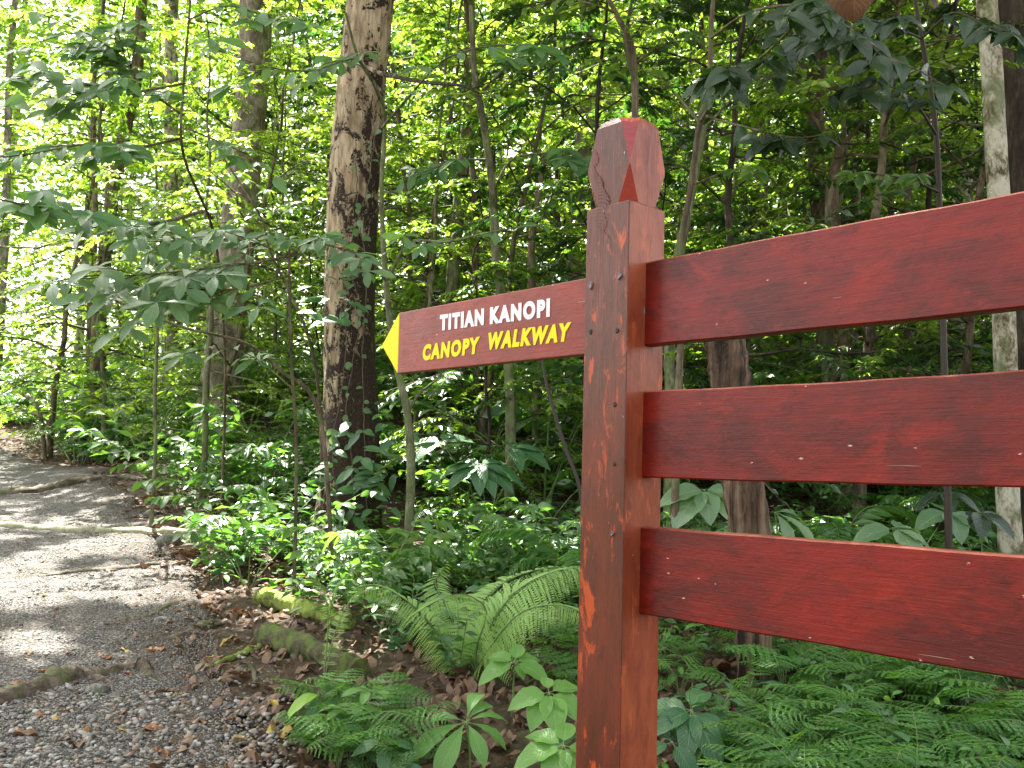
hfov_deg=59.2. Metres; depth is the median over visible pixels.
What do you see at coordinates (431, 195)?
understory tree
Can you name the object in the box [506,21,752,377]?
understory tree
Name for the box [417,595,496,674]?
leafy herb
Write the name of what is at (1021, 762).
spikemoss plant
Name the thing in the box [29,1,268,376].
understory tree
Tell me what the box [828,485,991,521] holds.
plant
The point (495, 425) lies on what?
forest fern
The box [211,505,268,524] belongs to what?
forest shrub
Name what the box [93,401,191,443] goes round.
forest shrub
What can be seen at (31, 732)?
fallen leaf
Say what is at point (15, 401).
forest shrub
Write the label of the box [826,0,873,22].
hanging leaf
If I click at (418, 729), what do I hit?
spikemoss plant
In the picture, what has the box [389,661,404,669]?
fallen leaf
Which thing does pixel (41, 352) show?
forest shrub
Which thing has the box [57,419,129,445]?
forest fern
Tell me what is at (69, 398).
forest fern
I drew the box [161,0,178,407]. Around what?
white tree
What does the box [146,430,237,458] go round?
forest fern
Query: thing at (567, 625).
spikemoss plant
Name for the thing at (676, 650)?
spikemoss plant
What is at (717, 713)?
leafy herb
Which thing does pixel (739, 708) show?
leafy herb
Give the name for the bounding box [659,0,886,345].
understory tree
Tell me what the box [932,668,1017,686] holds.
spikemoss plant
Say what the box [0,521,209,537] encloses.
timber step
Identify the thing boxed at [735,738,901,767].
spikemoss plant
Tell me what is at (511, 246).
understory tree
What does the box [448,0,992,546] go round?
understory tree
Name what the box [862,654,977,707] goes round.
spikemoss plant
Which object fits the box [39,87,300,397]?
understory tree
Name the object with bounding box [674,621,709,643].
leafy herb
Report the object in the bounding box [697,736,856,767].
spikemoss plant
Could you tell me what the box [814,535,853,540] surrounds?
forest fern
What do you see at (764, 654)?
spikemoss plant
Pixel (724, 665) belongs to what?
fallen leaf
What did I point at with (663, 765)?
spikemoss plant
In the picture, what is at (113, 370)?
forest shrub
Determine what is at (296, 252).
understory tree
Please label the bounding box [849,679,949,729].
leafy herb
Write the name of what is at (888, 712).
spikemoss plant
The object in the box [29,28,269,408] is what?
understory tree
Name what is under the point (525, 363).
forest shrub
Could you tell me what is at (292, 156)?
understory tree
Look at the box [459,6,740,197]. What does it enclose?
understory tree
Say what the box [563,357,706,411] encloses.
forest shrub
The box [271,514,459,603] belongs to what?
forest shrub
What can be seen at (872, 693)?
spikemoss plant
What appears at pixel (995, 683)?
seedling
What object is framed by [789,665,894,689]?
spikemoss plant
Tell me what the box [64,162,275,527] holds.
slender sapling
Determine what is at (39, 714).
fallen leaf
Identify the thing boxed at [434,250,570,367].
forest shrub
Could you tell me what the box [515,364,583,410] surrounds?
forest shrub
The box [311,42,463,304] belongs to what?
understory tree
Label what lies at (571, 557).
forest fern
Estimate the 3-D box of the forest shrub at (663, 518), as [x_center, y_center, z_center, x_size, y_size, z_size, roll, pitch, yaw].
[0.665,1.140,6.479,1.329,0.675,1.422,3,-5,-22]
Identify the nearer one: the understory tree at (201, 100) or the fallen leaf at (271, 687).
the fallen leaf at (271, 687)
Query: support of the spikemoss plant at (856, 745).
on the ground at (418, 676)
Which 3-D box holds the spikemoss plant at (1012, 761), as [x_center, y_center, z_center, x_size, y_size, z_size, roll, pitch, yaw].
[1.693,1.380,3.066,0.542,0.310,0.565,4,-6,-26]
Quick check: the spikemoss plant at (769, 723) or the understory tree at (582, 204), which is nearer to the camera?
the spikemoss plant at (769, 723)
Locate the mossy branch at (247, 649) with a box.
[203,643,262,671]
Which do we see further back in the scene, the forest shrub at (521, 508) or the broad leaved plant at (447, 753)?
the forest shrub at (521, 508)
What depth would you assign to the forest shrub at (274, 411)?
12.69 m
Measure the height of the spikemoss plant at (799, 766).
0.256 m
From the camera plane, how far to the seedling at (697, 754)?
3.33 m
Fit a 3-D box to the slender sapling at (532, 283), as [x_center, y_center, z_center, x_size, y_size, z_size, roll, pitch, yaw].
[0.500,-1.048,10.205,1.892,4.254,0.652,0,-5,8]
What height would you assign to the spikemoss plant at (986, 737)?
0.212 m
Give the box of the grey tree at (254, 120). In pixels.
[192,0,271,439]
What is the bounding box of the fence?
[576,118,1023,767]
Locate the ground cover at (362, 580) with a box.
[10,254,1023,645]
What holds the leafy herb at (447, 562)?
on the ground at (418, 676)
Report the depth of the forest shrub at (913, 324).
11.71 m
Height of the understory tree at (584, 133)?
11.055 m
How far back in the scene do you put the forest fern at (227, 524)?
6.47 m
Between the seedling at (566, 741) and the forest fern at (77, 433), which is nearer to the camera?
the seedling at (566, 741)
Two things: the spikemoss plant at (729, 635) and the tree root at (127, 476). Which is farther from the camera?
the tree root at (127, 476)
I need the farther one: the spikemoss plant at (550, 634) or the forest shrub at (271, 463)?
the forest shrub at (271, 463)
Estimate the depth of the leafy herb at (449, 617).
5.11 m
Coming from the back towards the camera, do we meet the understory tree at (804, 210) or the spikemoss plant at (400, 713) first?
the understory tree at (804, 210)
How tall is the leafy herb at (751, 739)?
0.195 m
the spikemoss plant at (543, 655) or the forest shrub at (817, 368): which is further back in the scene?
the forest shrub at (817, 368)
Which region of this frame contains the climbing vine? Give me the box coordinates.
[279,129,438,530]
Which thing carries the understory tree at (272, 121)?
on the ground at (418, 676)
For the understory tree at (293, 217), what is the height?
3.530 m
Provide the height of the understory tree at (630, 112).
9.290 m
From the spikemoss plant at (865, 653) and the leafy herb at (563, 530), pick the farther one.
the leafy herb at (563, 530)
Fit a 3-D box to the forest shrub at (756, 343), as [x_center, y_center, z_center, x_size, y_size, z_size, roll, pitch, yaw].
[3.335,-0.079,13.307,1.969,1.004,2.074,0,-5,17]
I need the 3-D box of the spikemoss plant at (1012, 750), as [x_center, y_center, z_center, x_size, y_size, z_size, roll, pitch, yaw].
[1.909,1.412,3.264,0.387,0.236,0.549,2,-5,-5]
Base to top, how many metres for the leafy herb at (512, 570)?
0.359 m
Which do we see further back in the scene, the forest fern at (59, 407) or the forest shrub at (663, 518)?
the forest fern at (59, 407)
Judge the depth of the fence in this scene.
1.43 m
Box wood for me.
[0,0,990,379]
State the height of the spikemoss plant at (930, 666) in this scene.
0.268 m
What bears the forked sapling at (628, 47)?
on the ground at (418, 676)
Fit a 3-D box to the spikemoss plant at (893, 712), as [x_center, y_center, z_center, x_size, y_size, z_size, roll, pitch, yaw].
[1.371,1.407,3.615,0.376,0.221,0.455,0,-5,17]
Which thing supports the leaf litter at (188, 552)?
on the ground at (418, 676)
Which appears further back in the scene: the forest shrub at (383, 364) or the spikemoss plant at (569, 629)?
the forest shrub at (383, 364)
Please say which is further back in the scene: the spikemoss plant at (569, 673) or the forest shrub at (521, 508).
the forest shrub at (521, 508)
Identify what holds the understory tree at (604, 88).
on the ground at (418, 676)
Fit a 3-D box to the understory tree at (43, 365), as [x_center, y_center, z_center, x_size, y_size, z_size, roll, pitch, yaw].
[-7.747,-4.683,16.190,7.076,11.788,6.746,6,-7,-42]
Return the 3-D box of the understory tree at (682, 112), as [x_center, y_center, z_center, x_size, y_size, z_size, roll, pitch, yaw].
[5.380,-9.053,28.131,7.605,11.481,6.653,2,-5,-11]
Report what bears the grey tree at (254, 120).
on the ground at (418, 676)
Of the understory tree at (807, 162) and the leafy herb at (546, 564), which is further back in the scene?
the understory tree at (807, 162)
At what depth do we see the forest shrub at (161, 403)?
15.74 m
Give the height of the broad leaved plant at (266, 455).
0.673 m
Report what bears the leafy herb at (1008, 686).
on the ground at (418, 676)
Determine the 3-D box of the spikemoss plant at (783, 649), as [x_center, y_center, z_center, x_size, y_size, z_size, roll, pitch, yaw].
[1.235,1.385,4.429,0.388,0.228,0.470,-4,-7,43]
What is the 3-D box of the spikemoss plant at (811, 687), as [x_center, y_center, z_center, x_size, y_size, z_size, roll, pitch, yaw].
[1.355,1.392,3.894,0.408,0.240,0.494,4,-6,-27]
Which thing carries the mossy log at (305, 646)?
on the ground at (418, 676)
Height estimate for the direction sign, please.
0.147 m
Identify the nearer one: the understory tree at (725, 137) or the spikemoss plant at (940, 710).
the spikemoss plant at (940, 710)
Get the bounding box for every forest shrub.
[0,334,153,447]
[0,341,183,463]
[0,346,85,385]
[0,359,108,389]
[0,362,72,421]
[0,372,75,444]
[0,376,46,417]
[1,391,151,460]
[26,345,118,387]
[37,346,238,462]
[51,430,147,461]
[52,402,253,494]
[59,375,137,393]
[61,386,176,417]
[64,350,118,369]
[66,370,196,428]
[81,414,187,461]
[85,414,191,456]
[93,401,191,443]
[95,277,375,430]
[106,352,138,382]
[106,353,181,413]
[107,368,201,438]
[109,345,183,381]
[112,352,296,429]
[127,359,194,407]
[131,476,390,587]
[169,468,323,535]
[187,353,307,419]
[188,343,310,411]
[188,438,319,500]
[190,395,322,476]
[194,356,319,411]
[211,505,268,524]
[232,421,318,454]
[235,309,384,395]
[244,316,395,386]
[249,357,434,422]
[257,397,317,425]
[259,352,318,382]
[260,437,381,494]
[264,398,434,452]
[269,500,313,525]
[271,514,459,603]
[303,401,322,418]
[314,422,437,475]
[320,351,474,418]
[376,366,464,400]
[377,369,582,455]
[378,362,664,489]
[386,441,550,508]
[398,439,569,545]
[412,370,583,447]
[413,528,509,560]
[422,467,581,548]
[422,546,565,605]
[426,371,437,374]
[432,359,583,512]
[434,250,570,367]
[438,374,542,419]
[441,516,579,585]
[465,502,580,568]
[475,360,579,404]
[484,359,784,432]
[491,403,582,487]
[499,497,579,536]
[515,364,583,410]
[523,504,700,572]
[530,414,582,468]
[552,448,700,507]
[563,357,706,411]
[660,522,728,530]
[661,479,787,491]
[662,348,705,369]
[664,506,814,537]
[684,332,814,363]
[685,338,805,387]
[686,338,766,388]
[706,361,816,387]
[748,358,831,384]
[750,333,903,381]
[772,327,878,382]
[777,482,831,508]
[783,348,937,379]
[813,483,936,542]
[834,324,990,363]
[898,318,989,373]
[905,486,983,489]
[921,532,994,552]
[930,349,992,374]
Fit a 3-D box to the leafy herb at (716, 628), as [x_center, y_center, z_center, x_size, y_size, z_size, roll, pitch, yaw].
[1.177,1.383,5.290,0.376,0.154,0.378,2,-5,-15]
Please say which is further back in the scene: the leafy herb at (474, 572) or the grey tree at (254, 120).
the grey tree at (254, 120)
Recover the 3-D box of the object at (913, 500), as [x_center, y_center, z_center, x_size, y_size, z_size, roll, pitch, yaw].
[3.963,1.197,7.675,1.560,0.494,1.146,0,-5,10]
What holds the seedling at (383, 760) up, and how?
on the ground at (418, 676)
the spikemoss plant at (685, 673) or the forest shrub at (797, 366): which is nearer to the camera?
the spikemoss plant at (685, 673)
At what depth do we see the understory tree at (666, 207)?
15.12 m
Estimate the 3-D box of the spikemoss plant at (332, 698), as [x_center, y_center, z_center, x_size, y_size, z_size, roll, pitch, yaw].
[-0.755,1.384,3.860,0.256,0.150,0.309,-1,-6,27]
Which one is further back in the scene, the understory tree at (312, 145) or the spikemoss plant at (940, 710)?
the understory tree at (312, 145)
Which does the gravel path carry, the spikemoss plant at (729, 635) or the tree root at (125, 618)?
the tree root at (125, 618)
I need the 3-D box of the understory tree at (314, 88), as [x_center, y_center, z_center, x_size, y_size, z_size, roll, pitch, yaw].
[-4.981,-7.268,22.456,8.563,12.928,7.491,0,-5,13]
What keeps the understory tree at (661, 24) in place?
on the ground at (418, 676)
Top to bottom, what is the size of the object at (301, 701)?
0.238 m
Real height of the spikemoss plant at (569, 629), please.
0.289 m
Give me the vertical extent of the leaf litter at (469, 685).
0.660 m
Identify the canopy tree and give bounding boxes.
[90,0,345,446]
[440,0,474,415]
[566,0,592,280]
[748,2,768,368]
[787,22,931,381]
[922,0,972,374]
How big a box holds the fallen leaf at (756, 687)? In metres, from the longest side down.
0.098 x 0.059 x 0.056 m
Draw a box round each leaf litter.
[0,262,997,589]
[130,550,1023,767]
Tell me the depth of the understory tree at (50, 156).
13.39 m
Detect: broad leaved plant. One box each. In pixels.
[187,447,304,511]
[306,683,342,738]
[409,692,505,767]
[414,433,550,545]
[478,644,547,716]
[508,678,576,732]
[657,688,737,767]
[660,482,727,630]
[774,509,813,538]
[853,502,988,546]
[914,491,1014,551]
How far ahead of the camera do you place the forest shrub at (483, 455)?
8.88 m
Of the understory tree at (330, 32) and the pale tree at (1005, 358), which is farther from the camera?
the understory tree at (330, 32)
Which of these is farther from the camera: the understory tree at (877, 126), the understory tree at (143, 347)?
the understory tree at (143, 347)
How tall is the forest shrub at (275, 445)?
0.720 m
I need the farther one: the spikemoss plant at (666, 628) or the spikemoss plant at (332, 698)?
the spikemoss plant at (666, 628)
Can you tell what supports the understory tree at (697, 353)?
on the ground at (418, 676)
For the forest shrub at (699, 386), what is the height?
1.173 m
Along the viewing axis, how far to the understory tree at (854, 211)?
16.62 m
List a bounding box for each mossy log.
[252,586,355,630]
[253,622,370,682]
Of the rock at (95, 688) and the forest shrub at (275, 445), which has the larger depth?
the forest shrub at (275, 445)
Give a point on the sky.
(7, 4)
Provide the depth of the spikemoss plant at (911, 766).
2.99 m
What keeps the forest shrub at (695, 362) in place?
on the ground at (418, 676)
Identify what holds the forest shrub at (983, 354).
on the ground at (418, 676)
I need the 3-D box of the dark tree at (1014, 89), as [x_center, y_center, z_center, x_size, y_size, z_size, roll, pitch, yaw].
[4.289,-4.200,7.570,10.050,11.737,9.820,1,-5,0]
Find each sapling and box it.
[0,0,322,512]
[14,224,395,595]
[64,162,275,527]
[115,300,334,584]
[143,200,314,510]
[190,12,573,548]
[397,5,590,527]
[478,114,615,476]
[521,0,706,117]
[541,360,580,506]
[585,53,845,527]
[667,0,969,634]
[745,0,1023,548]
[756,94,928,520]
[832,73,981,490]
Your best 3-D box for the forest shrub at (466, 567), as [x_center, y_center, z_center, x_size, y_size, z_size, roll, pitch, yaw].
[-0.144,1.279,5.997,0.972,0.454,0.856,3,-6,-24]
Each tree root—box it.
[0,475,108,494]
[0,665,84,704]
[38,560,185,576]
[59,473,160,487]
[74,657,153,682]
[76,510,146,518]
[105,611,154,625]
[118,598,187,621]
[135,548,203,558]
[160,619,241,641]
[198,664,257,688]
[221,688,308,727]
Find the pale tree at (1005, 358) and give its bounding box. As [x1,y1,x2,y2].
[976,0,1023,554]
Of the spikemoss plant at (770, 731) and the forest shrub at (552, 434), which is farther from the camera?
the forest shrub at (552, 434)
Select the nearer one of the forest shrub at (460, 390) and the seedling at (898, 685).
the seedling at (898, 685)
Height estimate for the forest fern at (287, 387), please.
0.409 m
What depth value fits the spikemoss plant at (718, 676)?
4.03 m
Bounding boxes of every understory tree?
[0,0,216,457]
[0,0,260,440]
[0,0,421,397]
[0,34,265,462]
[9,91,199,362]
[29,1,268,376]
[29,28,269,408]
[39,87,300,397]
[40,73,229,365]
[53,12,322,459]
[73,0,338,347]
[98,171,319,428]
[110,217,207,376]
[128,0,424,432]
[129,199,271,380]
[131,0,397,376]
[135,195,323,389]
[150,54,384,408]
[154,52,429,355]
[173,121,393,376]
[178,0,489,295]
[183,161,323,381]
[195,0,482,324]
[205,229,318,355]
[225,0,664,415]
[244,186,399,419]
[247,0,535,357]
[253,79,430,366]
[259,0,526,374]
[261,1,446,321]
[264,104,457,356]
[279,164,383,337]
[282,0,564,437]
[284,0,615,399]
[289,0,517,262]
[296,0,584,288]
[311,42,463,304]
[313,0,571,281]
[315,118,437,299]
[370,0,794,564]
[373,175,583,527]
[375,0,746,443]
[375,14,580,355]
[375,69,584,372]
[376,0,666,291]
[378,29,500,256]
[381,53,499,256]
[388,0,856,271]
[396,0,669,278]
[396,0,720,300]
[408,74,692,305]
[412,77,553,255]
[435,0,684,277]
[442,0,938,381]
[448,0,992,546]
[457,7,606,223]
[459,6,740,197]
[463,165,585,364]
[469,106,526,236]
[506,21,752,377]
[517,131,750,449]
[528,2,693,253]
[537,0,803,269]
[537,198,695,409]
[540,13,677,277]
[547,0,808,367]
[548,107,770,393]
[558,0,692,239]
[560,9,721,267]
[561,0,983,353]
[575,0,1023,527]
[580,0,851,389]
[602,2,745,225]
[613,11,807,256]
[655,10,965,384]
[656,158,724,355]
[657,1,833,242]
[658,0,992,499]
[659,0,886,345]
[664,54,806,236]
[664,188,814,483]
[665,0,979,237]
[669,106,791,208]
[673,30,798,238]
[680,0,986,383]
[681,0,983,383]
[702,0,991,375]
[711,93,809,237]
[719,24,945,229]
[724,23,950,212]
[732,0,992,501]
[751,95,992,374]
[756,9,995,541]
[771,62,911,222]
[772,0,988,343]
[776,24,982,334]
[802,51,992,505]
[831,0,993,370]
[835,0,992,369]
[839,56,992,377]
[845,135,952,345]
[856,108,986,379]
[871,26,949,208]
[872,0,980,210]
[882,0,991,372]
[893,90,990,377]
[898,139,988,363]
[915,22,981,194]
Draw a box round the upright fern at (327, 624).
[282,569,396,683]
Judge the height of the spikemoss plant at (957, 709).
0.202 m
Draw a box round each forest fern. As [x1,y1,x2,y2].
[0,374,52,390]
[0,387,59,414]
[15,386,78,412]
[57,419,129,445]
[58,389,150,409]
[59,441,128,464]
[107,418,191,449]
[108,361,134,383]
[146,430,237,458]
[184,515,292,560]
[198,450,293,490]
[259,376,315,399]
[315,529,481,580]
[321,374,386,403]
[380,425,397,434]
[380,441,486,486]
[411,382,504,408]
[414,500,505,529]
[458,527,579,589]
[472,417,531,434]
[682,514,778,534]
[714,526,772,534]
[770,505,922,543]
[772,531,899,544]
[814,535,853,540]
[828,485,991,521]
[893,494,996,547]
[927,486,995,508]
[956,506,985,512]
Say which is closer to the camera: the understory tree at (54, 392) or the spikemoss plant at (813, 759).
the spikemoss plant at (813, 759)
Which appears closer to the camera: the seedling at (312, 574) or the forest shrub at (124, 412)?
the seedling at (312, 574)
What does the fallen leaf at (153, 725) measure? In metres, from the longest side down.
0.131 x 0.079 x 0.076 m
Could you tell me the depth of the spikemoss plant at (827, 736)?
3.47 m
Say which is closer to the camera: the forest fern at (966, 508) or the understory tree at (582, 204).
the forest fern at (966, 508)
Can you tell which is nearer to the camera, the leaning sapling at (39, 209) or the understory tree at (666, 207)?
the leaning sapling at (39, 209)
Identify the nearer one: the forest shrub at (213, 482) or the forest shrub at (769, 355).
the forest shrub at (213, 482)
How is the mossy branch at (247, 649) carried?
on the gravel path
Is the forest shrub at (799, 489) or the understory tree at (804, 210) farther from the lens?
the understory tree at (804, 210)
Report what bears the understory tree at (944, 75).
on the ground at (418, 676)
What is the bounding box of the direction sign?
[382,278,585,373]
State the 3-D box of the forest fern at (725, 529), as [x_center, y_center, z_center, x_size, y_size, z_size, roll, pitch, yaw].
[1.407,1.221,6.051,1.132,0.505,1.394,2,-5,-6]
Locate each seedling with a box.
[208,568,239,585]
[228,535,251,565]
[257,578,277,586]
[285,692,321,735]
[287,554,318,578]
[340,746,378,767]
[351,721,421,767]
[390,531,430,551]
[392,615,421,630]
[514,722,575,767]
[555,718,576,748]
[658,662,701,686]
[671,728,743,767]
[679,637,719,664]
[685,623,713,650]
[702,752,739,763]
[719,754,797,767]
[724,720,782,754]
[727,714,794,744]
[758,680,826,719]
[819,647,852,672]
[881,728,979,767]
[882,681,919,700]
[931,675,983,716]
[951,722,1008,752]
[978,675,1018,689]
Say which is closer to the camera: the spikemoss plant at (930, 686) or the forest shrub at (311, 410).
the spikemoss plant at (930, 686)
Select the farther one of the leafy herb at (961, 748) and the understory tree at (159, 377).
the understory tree at (159, 377)
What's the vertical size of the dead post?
2.216 m
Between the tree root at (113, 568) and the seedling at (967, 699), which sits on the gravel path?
the tree root at (113, 568)
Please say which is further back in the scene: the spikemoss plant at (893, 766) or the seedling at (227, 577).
the seedling at (227, 577)
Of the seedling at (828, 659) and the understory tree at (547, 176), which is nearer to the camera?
the seedling at (828, 659)
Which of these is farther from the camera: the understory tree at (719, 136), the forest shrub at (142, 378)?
the understory tree at (719, 136)
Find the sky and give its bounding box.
[0,0,983,376]
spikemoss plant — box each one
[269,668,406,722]
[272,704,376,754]
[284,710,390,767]
[286,698,404,766]
[301,672,435,730]
[304,670,386,710]
[310,686,441,767]
[310,717,430,766]
[314,687,374,722]
[321,700,389,732]
[326,701,462,758]
[333,682,417,720]
[340,719,466,767]
[503,610,578,646]
[508,646,576,683]
[528,626,577,664]
[531,621,578,651]
[542,610,578,636]
[545,650,577,684]
[547,624,578,647]
[657,754,761,767]
[658,641,697,681]
[658,655,720,700]
[659,627,675,632]
[659,634,720,661]
[685,693,823,767]
[689,664,803,711]
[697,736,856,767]
[701,759,818,767]
[702,744,818,767]
[711,689,842,737]
[712,628,799,645]
[717,642,813,685]
[719,714,807,753]
[722,709,888,764]
[723,643,843,693]
[725,762,829,767]
[727,679,798,718]
[731,700,892,750]
[731,761,823,767]
[734,742,887,767]
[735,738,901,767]
[737,721,914,758]
[738,732,909,767]
[748,688,834,730]
[754,747,862,767]
[764,682,865,713]
[782,656,858,687]
[788,681,901,737]
[788,684,876,716]
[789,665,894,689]
[791,671,884,712]
[795,680,908,738]
[796,746,930,767]
[797,649,919,697]
[797,731,848,759]
[811,707,1023,766]
[813,700,972,746]
[815,698,968,764]
[816,682,913,740]
[816,700,897,737]
[817,720,1006,767]
[828,657,970,728]
[835,647,920,690]
[842,723,937,766]
[849,652,981,684]
[849,710,987,756]
[852,734,993,767]
[853,698,1023,767]
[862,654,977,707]
[871,667,999,714]
[876,665,1020,734]
[877,665,963,691]
[879,738,1005,767]
[889,742,944,767]
[893,660,999,714]
[894,726,1014,766]
[895,700,1000,738]
[897,702,1014,731]
[898,675,1023,717]
[906,706,977,730]
[924,728,1023,767]
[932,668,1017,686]
[939,703,1021,752]
[942,690,1023,734]
[944,693,1016,711]
[968,714,1023,758]
[980,731,1023,757]
[986,739,1023,767]
[991,707,1023,716]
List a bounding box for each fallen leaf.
[8,729,40,737]
[34,712,44,716]
[68,739,85,747]
[82,726,89,731]
[144,722,163,731]
[148,647,161,651]
[159,749,169,755]
[167,688,178,692]
[191,624,210,630]
[205,663,228,675]
[224,670,250,676]
[230,734,254,740]
[248,701,270,724]
[253,724,292,738]
[260,684,289,691]
[270,699,278,713]
[295,662,316,677]
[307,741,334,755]
[379,713,399,722]
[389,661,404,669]
[398,716,432,731]
[422,696,461,717]
[448,675,464,678]
[486,736,511,749]
[520,710,545,723]
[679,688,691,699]
[711,658,730,671]
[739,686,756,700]
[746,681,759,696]
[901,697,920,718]
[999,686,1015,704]
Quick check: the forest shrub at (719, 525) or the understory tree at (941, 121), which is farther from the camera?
the understory tree at (941, 121)
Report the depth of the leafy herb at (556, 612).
5.16 m
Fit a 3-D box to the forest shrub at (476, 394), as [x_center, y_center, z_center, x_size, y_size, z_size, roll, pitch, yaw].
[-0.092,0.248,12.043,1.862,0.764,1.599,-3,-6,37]
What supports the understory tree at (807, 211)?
on the ground at (418, 676)
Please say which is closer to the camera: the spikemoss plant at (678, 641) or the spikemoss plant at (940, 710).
the spikemoss plant at (940, 710)
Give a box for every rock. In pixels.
[85,683,109,694]
[108,692,121,696]
[143,509,157,515]
[154,616,166,620]
[156,534,180,546]
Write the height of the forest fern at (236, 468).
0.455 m
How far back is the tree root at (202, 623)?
5.11 m
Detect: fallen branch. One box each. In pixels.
[0,378,47,460]
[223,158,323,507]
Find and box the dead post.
[704,339,772,690]
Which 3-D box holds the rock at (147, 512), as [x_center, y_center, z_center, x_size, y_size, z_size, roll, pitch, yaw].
[-3.480,1.248,8.666,0.145,0.093,0.129,1,-5,0]
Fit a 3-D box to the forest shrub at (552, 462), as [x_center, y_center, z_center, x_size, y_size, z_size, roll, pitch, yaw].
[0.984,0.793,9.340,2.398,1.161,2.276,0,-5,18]
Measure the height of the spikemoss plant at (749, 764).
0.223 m
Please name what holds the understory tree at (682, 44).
on the ground at (418, 676)
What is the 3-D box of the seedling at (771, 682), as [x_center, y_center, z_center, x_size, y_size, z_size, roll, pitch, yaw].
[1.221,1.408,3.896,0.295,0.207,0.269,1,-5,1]
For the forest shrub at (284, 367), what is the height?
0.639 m
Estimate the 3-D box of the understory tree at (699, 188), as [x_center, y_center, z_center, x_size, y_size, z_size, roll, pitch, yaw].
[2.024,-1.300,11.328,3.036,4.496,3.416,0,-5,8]
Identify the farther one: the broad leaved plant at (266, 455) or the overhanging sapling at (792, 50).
the broad leaved plant at (266, 455)
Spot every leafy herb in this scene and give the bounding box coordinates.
[194,516,265,574]
[216,533,257,560]
[264,514,332,565]
[297,540,339,557]
[298,530,336,549]
[301,532,363,579]
[304,685,396,759]
[354,585,432,649]
[377,568,433,594]
[378,573,436,632]
[407,571,484,644]
[412,602,509,635]
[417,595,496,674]
[420,544,467,565]
[436,556,496,589]
[475,524,510,549]
[477,558,528,612]
[489,598,544,632]
[504,632,554,662]
[519,546,579,588]
[529,565,578,614]
[536,601,578,639]
[550,514,575,536]
[567,583,578,617]
[657,675,745,759]
[658,626,701,678]
[659,617,675,629]
[672,725,765,765]
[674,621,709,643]
[696,633,734,656]
[699,625,724,630]
[713,694,757,734]
[726,723,778,767]
[736,701,809,735]
[772,636,834,670]
[778,639,835,669]
[787,680,864,737]
[793,683,889,747]
[811,652,869,700]
[831,649,875,681]
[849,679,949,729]
[859,708,933,742]
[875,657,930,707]
[885,732,969,765]
[906,686,985,708]
[922,729,1022,767]
[967,528,997,551]
[995,677,1023,707]
[1000,677,1023,686]
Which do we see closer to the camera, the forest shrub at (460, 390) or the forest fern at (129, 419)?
the forest shrub at (460, 390)
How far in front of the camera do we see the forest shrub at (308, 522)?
8.11 m
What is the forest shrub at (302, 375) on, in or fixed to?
on the ground at (418, 676)
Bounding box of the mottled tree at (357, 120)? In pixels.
[310,0,478,548]
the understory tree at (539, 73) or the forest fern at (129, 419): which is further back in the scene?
the understory tree at (539, 73)
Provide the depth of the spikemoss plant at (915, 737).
3.36 m
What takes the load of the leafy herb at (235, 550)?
on the ground at (418, 676)
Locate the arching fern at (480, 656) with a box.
[344,564,579,685]
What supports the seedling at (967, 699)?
on the ground at (418, 676)
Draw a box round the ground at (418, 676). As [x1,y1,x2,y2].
[0,246,1023,767]
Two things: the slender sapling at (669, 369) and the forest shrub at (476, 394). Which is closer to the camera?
the slender sapling at (669, 369)
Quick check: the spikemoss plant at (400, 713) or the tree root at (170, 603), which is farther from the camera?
the tree root at (170, 603)
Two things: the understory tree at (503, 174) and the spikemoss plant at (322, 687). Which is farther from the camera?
the understory tree at (503, 174)
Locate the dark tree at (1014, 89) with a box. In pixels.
[998,0,1023,540]
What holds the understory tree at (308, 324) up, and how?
on the ground at (418, 676)
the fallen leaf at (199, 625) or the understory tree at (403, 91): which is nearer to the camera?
the fallen leaf at (199, 625)
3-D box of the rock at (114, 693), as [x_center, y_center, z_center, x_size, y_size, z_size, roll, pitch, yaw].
[-1.780,1.404,4.038,0.062,0.048,0.066,4,-6,-32]
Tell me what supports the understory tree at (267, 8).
on the ground at (418, 676)
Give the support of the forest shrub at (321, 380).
on the ground at (418, 676)
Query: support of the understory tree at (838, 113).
on the ground at (418, 676)
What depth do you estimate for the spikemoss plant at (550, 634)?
4.71 m
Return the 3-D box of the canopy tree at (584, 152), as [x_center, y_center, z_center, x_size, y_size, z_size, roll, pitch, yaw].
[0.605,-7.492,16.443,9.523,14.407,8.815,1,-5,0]
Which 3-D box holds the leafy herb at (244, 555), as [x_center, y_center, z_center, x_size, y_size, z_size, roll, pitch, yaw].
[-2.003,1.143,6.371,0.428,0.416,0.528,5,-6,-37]
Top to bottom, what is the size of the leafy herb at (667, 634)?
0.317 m
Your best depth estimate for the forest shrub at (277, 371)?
13.23 m
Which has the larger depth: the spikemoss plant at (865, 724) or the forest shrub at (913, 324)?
the forest shrub at (913, 324)
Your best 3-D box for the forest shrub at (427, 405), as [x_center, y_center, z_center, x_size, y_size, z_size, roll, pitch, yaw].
[0.079,0.346,9.737,3.204,1.628,3.427,0,-5,10]
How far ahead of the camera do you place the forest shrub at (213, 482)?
7.72 m
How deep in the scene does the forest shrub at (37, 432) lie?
13.37 m
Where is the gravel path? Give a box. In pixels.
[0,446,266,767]
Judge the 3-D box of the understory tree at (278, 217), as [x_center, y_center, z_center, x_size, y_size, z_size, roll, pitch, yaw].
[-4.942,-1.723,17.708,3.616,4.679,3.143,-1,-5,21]
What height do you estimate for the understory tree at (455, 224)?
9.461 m

